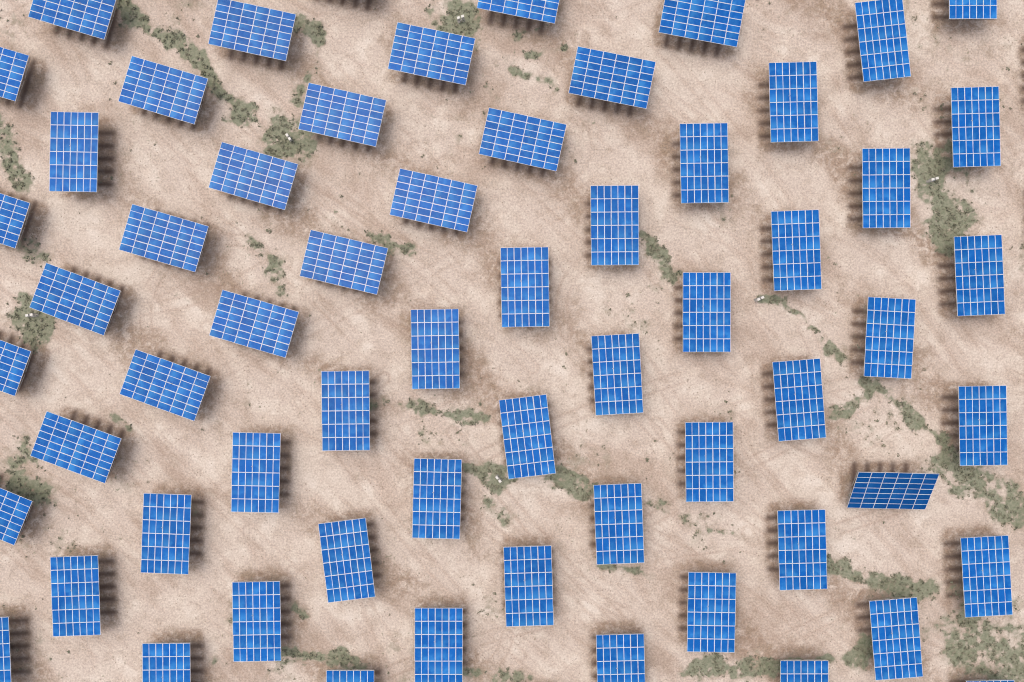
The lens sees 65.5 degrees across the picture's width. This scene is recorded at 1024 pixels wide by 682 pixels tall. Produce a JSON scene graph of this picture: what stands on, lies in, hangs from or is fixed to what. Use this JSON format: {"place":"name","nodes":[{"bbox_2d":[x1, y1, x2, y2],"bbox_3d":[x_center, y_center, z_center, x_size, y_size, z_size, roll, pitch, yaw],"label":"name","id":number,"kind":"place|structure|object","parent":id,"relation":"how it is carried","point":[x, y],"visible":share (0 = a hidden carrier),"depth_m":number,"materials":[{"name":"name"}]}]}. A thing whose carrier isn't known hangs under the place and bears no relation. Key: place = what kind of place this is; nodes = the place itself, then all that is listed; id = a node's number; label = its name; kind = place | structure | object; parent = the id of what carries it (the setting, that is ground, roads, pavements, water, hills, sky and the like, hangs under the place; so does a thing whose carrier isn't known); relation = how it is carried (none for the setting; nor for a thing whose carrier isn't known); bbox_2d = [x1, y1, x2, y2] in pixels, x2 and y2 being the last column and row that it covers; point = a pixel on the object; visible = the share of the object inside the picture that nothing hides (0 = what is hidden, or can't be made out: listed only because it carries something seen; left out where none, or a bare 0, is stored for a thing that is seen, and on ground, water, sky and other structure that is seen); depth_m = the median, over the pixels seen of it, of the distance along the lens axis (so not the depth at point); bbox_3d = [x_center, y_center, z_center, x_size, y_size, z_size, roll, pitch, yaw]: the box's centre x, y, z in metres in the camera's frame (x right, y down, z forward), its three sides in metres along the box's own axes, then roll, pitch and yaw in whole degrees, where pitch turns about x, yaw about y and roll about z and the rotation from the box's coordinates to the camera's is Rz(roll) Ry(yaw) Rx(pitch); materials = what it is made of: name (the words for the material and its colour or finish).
{"place":"outdoors","nodes":[
{"label":"outdoors","id":0,"kind":"place"},
{"bbox_2d":[0,0,1023,681],"bbox_3d":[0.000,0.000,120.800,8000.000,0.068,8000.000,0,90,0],"label":"ground","id":1,"kind":"structure","parent":0,"point":[78,374],"depth_m":120.80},
{"bbox_2d":[0,616,11,681],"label":"solar tracker","id":2,"kind":"object","parent":1,"relation":"on","point":[5,662],"visible":1,"depth_m":116.61,"materials":[{"name":"glass"}]},
{"bbox_2d":[0,47,29,100],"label":"solar tracker","id":3,"kind":"object","parent":1,"relation":"on","point":[13,65],"visible":1,"depth_m":116.60,"materials":[{"name":"glass"}]},
{"bbox_2d":[0,193,30,247],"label":"solar tracker","id":4,"kind":"object","parent":1,"relation":"on","point":[13,212],"visible":1,"depth_m":116.60,"materials":[{"name":"glass"}]},
{"bbox_2d":[0,340,31,395],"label":"solar tracker","id":5,"kind":"object","parent":1,"relation":"on","point":[14,359],"visible":1,"depth_m":116.60,"materials":[{"name":"glass"}]},
{"bbox_2d":[0,488,33,544],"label":"solar tracker","id":6,"kind":"object","parent":1,"relation":"on","point":[14,509],"visible":1,"depth_m":116.60,"materials":[{"name":"glass"}]},
{"bbox_2d":[25,313,38,316],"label":"sheep","id":7,"kind":"object","parent":1,"relation":"on","point":[31,315],"visible":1,"depth_m":119.58,"materials":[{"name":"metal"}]},
{"bbox_2d":[28,0,117,39],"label":"solar tracker","id":8,"kind":"object","parent":1,"relation":"on","point":[91,17],"visible":1,"depth_m":116.60,"materials":[{"name":"glass"}]},
{"bbox_2d":[49,112,98,191],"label":"solar tracker","id":9,"kind":"object","parent":1,"relation":"on","point":[74,139],"visible":1,"depth_m":116.60,"materials":[{"name":"glass"}]},
{"bbox_2d":[50,555,101,636],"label":"solar tracker","id":10,"kind":"object","parent":1,"relation":"on","point":[75,597],"visible":1,"depth_m":116.60,"materials":[{"name":"glass"}]},
{"bbox_2d":[30,411,121,482],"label":"solar tracker","id":11,"kind":"object","parent":1,"relation":"on","point":[75,446],"visible":1,"depth_m":116.60,"materials":[{"name":"glass"}]},
{"bbox_2d":[30,263,121,334],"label":"solar tracker","id":12,"kind":"object","parent":1,"relation":"on","point":[75,299],"visible":1,"depth_m":116.60,"materials":[{"name":"glass"}]},
{"bbox_2d":[118,56,208,123],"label":"solar tracker","id":13,"kind":"object","parent":1,"relation":"on","point":[161,89],"visible":1,"depth_m":116.60,"materials":[{"name":"glass"}]},
{"bbox_2d":[119,204,208,271],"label":"solar tracker","id":14,"kind":"object","parent":1,"relation":"on","point":[159,236],"visible":1,"depth_m":116.60,"materials":[{"name":"glass"}]},
{"bbox_2d":[120,349,210,420],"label":"solar tracker","id":15,"kind":"object","parent":1,"relation":"on","point":[165,385],"visible":1,"depth_m":116.60,"materials":[{"name":"glass"}]},
{"bbox_2d":[141,493,191,573],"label":"solar tracker","id":16,"kind":"object","parent":1,"relation":"on","point":[166,521],"visible":1,"depth_m":116.60,"materials":[{"name":"glass"}]},
{"bbox_2d":[142,642,190,681],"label":"solar tracker","id":17,"kind":"object","parent":1,"relation":"on","point":[165,662],"visible":1,"depth_m":116.60,"materials":[{"name":"glass"}]},
{"bbox_2d":[208,0,295,60],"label":"solar tracker","id":18,"kind":"object","parent":1,"relation":"on","point":[252,29],"visible":1,"depth_m":116.60,"materials":[{"name":"glass"}]},
{"bbox_2d":[208,142,297,209],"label":"solar tracker","id":19,"kind":"object","parent":1,"relation":"on","point":[255,176],"visible":1,"depth_m":116.60,"materials":[{"name":"glass"}]},
{"bbox_2d":[209,290,298,357],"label":"solar tracker","id":20,"kind":"object","parent":1,"relation":"on","point":[254,323],"visible":1,"depth_m":116.60,"materials":[{"name":"glass"}]},
{"bbox_2d":[231,432,280,512],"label":"solar tracker","id":21,"kind":"object","parent":1,"relation":"on","point":[255,483],"visible":1,"depth_m":116.60,"materials":[{"name":"glass"}]},
{"bbox_2d":[232,581,280,661],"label":"solar tracker","id":22,"kind":"object","parent":1,"relation":"on","point":[256,609],"visible":1,"depth_m":116.60,"materials":[{"name":"glass"}]},
{"bbox_2d":[285,133,293,142],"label":"sheep","id":23,"kind":"object","parent":1,"relation":"on","point":[289,137],"visible":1,"depth_m":119.40,"materials":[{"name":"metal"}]},
{"bbox_2d":[298,83,385,146],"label":"solar tracker","id":24,"kind":"object","parent":1,"relation":"on","point":[342,114],"visible":1,"depth_m":116.60,"materials":[{"name":"glass"}]},
{"bbox_2d":[300,230,387,294],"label":"solar tracker","id":25,"kind":"object","parent":1,"relation":"on","point":[353,264],"visible":1,"depth_m":116.60,"materials":[{"name":"glass"}]},
{"bbox_2d":[321,371,369,450],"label":"solar tracker","id":26,"kind":"object","parent":1,"relation":"on","point":[345,411],"visible":1,"depth_m":116.60,"materials":[{"name":"glass"}]},
{"bbox_2d":[318,518,375,602],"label":"solar tracker","id":27,"kind":"object","parent":1,"relation":"on","point":[347,564],"visible":1,"depth_m":116.60,"materials":[{"name":"glass"}]},
{"bbox_2d":[326,669,373,681],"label":"solar tracker","id":28,"kind":"object","parent":1,"relation":"on","point":[349,675],"visible":1,"depth_m":116.61,"materials":[{"name":"glass"}]},
{"bbox_2d":[388,22,474,84],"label":"solar tracker","id":29,"kind":"object","parent":1,"relation":"on","point":[432,53],"visible":1,"depth_m":116.60,"materials":[{"name":"glass"}]},
{"bbox_2d":[390,168,476,231],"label":"solar tracker","id":30,"kind":"object","parent":1,"relation":"on","point":[433,200],"visible":1,"depth_m":116.60,"materials":[{"name":"glass"}]},
{"bbox_2d":[411,309,459,388],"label":"solar tracker","id":31,"kind":"object","parent":1,"relation":"on","point":[435,348],"visible":1,"depth_m":116.60,"materials":[{"name":"glass"}]},
{"bbox_2d":[412,458,461,538],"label":"solar tracker","id":32,"kind":"object","parent":1,"relation":"on","point":[436,498],"visible":1,"depth_m":116.60,"materials":[{"name":"glass"}]},
{"bbox_2d":[415,607,462,681],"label":"solar tracker","id":33,"kind":"object","parent":1,"relation":"on","point":[438,644],"visible":1,"depth_m":116.60,"materials":[{"name":"glass"}]},
{"bbox_2d":[457,14,464,22],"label":"sheep","id":34,"kind":"object","parent":1,"relation":"on","point":[458,18],"visible":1,"depth_m":119.63,"materials":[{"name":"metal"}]},
{"bbox_2d":[495,474,501,482],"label":"sheep","id":35,"kind":"object","parent":1,"relation":"on","point":[498,477],"visible":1,"depth_m":119.36,"materials":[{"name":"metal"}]},
{"bbox_2d":[0,0,1023,681],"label":"scrub vegetation","id":36,"kind":"object","parent":1,"relation":"on","point":[652,250],"visible":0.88,"depth_m":120.69,"materials":[{"name":"green plant"}]},
{"bbox_2d":[477,0,558,23],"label":"solar tracker","id":37,"kind":"object","parent":1,"relation":"on","point":[543,10],"visible":1,"depth_m":116.60,"materials":[{"name":"glass"}]},
{"bbox_2d":[479,108,566,170],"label":"solar tracker","id":38,"kind":"object","parent":1,"relation":"on","point":[523,139],"visible":1,"depth_m":116.60,"materials":[{"name":"glass"}]},
{"bbox_2d":[500,247,549,326],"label":"solar tracker","id":39,"kind":"object","parent":1,"relation":"on","point":[526,284],"visible":1,"depth_m":116.60,"materials":[{"name":"glass"}]},
{"bbox_2d":[499,394,555,478],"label":"solar tracker","id":40,"kind":"object","parent":1,"relation":"on","point":[527,437],"visible":1,"depth_m":116.60,"materials":[{"name":"glass"}]},
{"bbox_2d":[503,545,553,626],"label":"solar tracker","id":41,"kind":"object","parent":1,"relation":"on","point":[528,582],"visible":1,"depth_m":116.60,"materials":[{"name":"glass"}]},
{"bbox_2d":[569,46,655,108],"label":"solar tracker","id":42,"kind":"object","parent":1,"relation":"on","point":[612,77],"visible":1,"depth_m":116.60,"materials":[{"name":"glass"}]},
{"bbox_2d":[590,185,638,264],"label":"solar tracker","id":43,"kind":"object","parent":1,"relation":"on","point":[614,224],"visible":1,"depth_m":116.60,"materials":[{"name":"glass"}]},
{"bbox_2d":[591,333,642,414],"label":"solar tracker","id":44,"kind":"object","parent":1,"relation":"on","point":[616,360],"visible":1,"depth_m":116.60,"materials":[{"name":"glass"}]},
{"bbox_2d":[593,483,643,564],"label":"solar tracker","id":45,"kind":"object","parent":1,"relation":"on","point":[618,523],"visible":1,"depth_m":116.60,"materials":[{"name":"glass"}]},
{"bbox_2d":[596,633,644,681],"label":"solar tracker","id":46,"kind":"object","parent":1,"relation":"on","point":[621,657],"visible":1,"depth_m":116.60,"materials":[{"name":"glass"}]},
{"bbox_2d":[659,0,744,46],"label":"solar tracker","id":47,"kind":"object","parent":1,"relation":"on","point":[716,21],"visible":1,"depth_m":116.60,"materials":[{"name":"glass"}]},
{"bbox_2d":[680,123,728,202],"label":"solar tracker","id":48,"kind":"object","parent":1,"relation":"on","point":[704,162],"visible":1,"depth_m":116.60,"materials":[{"name":"glass"}]},
{"bbox_2d":[683,272,730,351],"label":"solar tracker","id":49,"kind":"object","parent":1,"relation":"on","point":[706,311],"visible":1,"depth_m":116.60,"materials":[{"name":"glass"}]},
{"bbox_2d":[685,422,733,501],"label":"solar tracker","id":50,"kind":"object","parent":1,"relation":"on","point":[709,471],"visible":1,"depth_m":116.60,"materials":[{"name":"glass"}]},
{"bbox_2d":[687,571,735,652],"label":"solar tracker","id":51,"kind":"object","parent":1,"relation":"on","point":[711,611],"visible":1,"depth_m":116.60,"materials":[{"name":"glass"}]},
{"bbox_2d":[754,296,763,301],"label":"inverter cabinet","id":52,"kind":"object","parent":1,"relation":"on","point":[758,298],"visible":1,"depth_m":119.52,"materials":[{"name":"metal"}]},
{"bbox_2d":[768,62,818,142],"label":"solar tracker","id":53,"kind":"object","parent":1,"relation":"on","point":[793,98],"visible":1,"depth_m":116.60,"materials":[{"name":"glass"}]},
{"bbox_2d":[771,210,821,290],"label":"solar tracker","id":54,"kind":"object","parent":1,"relation":"on","point":[796,255],"visible":1,"depth_m":116.60,"materials":[{"name":"glass"}]},
{"bbox_2d":[772,358,825,440],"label":"solar tracker","id":55,"kind":"object","parent":1,"relation":"on","point":[798,391],"visible":1,"depth_m":116.60,"materials":[{"name":"glass"}]},
{"bbox_2d":[777,509,826,589],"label":"solar tracker","id":56,"kind":"object","parent":1,"relation":"on","point":[802,555],"visible":1,"depth_m":116.60,"materials":[{"name":"glass"}]},
{"bbox_2d":[780,659,827,681],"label":"solar tracker","id":57,"kind":"object","parent":1,"relation":"on","point":[804,670],"visible":1,"depth_m":116.61,"materials":[{"name":"glass"}]},
{"bbox_2d":[854,0,910,81],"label":"solar tracker","id":58,"kind":"object","parent":1,"relation":"on","point":[882,38],"visible":1,"depth_m":116.60,"materials":[{"name":"glass"}]},
{"bbox_2d":[861,148,910,227],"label":"solar tracker","id":59,"kind":"object","parent":1,"relation":"on","point":[885,187],"visible":1,"depth_m":116.60,"materials":[{"name":"glass"}]},
{"bbox_2d":[863,297,915,378],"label":"solar tracker","id":60,"kind":"object","parent":1,"relation":"on","point":[889,336],"visible":1,"depth_m":116.60,"materials":[{"name":"glass"}]},
{"bbox_2d":[846,471,938,509],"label":"solar tracker","id":61,"kind":"object","parent":1,"relation":"on","point":[887,490],"visible":1,"depth_m":116.62,"materials":[{"name":"glass"}]},
{"bbox_2d":[868,597,922,679],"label":"solar tracker","id":62,"kind":"object","parent":1,"relation":"on","point":[895,633],"visible":1,"depth_m":116.60,"materials":[{"name":"glass"}]},
{"bbox_2d":[926,177,938,182],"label":"inverter cabinet","id":63,"kind":"object","parent":1,"relation":"on","point":[931,179],"visible":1,"depth_m":119.56,"materials":[{"name":"metal"}]},
{"bbox_2d":[948,0,996,19],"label":"solar tracker","id":64,"kind":"object","parent":1,"relation":"on","point":[973,9],"visible":1,"depth_m":116.61,"materials":[{"name":"glass"}]},
{"bbox_2d":[950,86,1000,167],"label":"solar tracker","id":65,"kind":"object","parent":1,"relation":"on","point":[975,119],"visible":1,"depth_m":116.60,"materials":[{"name":"glass"}]},
{"bbox_2d":[953,235,1004,315],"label":"solar tracker","id":66,"kind":"object","parent":1,"relation":"on","point":[979,274],"visible":1,"depth_m":116.60,"materials":[{"name":"glass"}]},
{"bbox_2d":[957,385,1007,465],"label":"solar tracker","id":67,"kind":"object","parent":1,"relation":"on","point":[982,412],"visible":1,"depth_m":116.60,"materials":[{"name":"glass"}]},
{"bbox_2d":[960,535,1012,616],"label":"solar tracker","id":68,"kind":"object","parent":1,"relation":"on","point":[986,573],"visible":1,"depth_m":116.60,"materials":[{"name":"glass"}]},
{"bbox_2d":[965,679,1013,681],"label":"solar tracker","id":69,"kind":"object","parent":1,"relation":"on","point":[1000,680],"visible":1,"depth_m":116.61,"materials":[{"name":"glass"}]}
]}

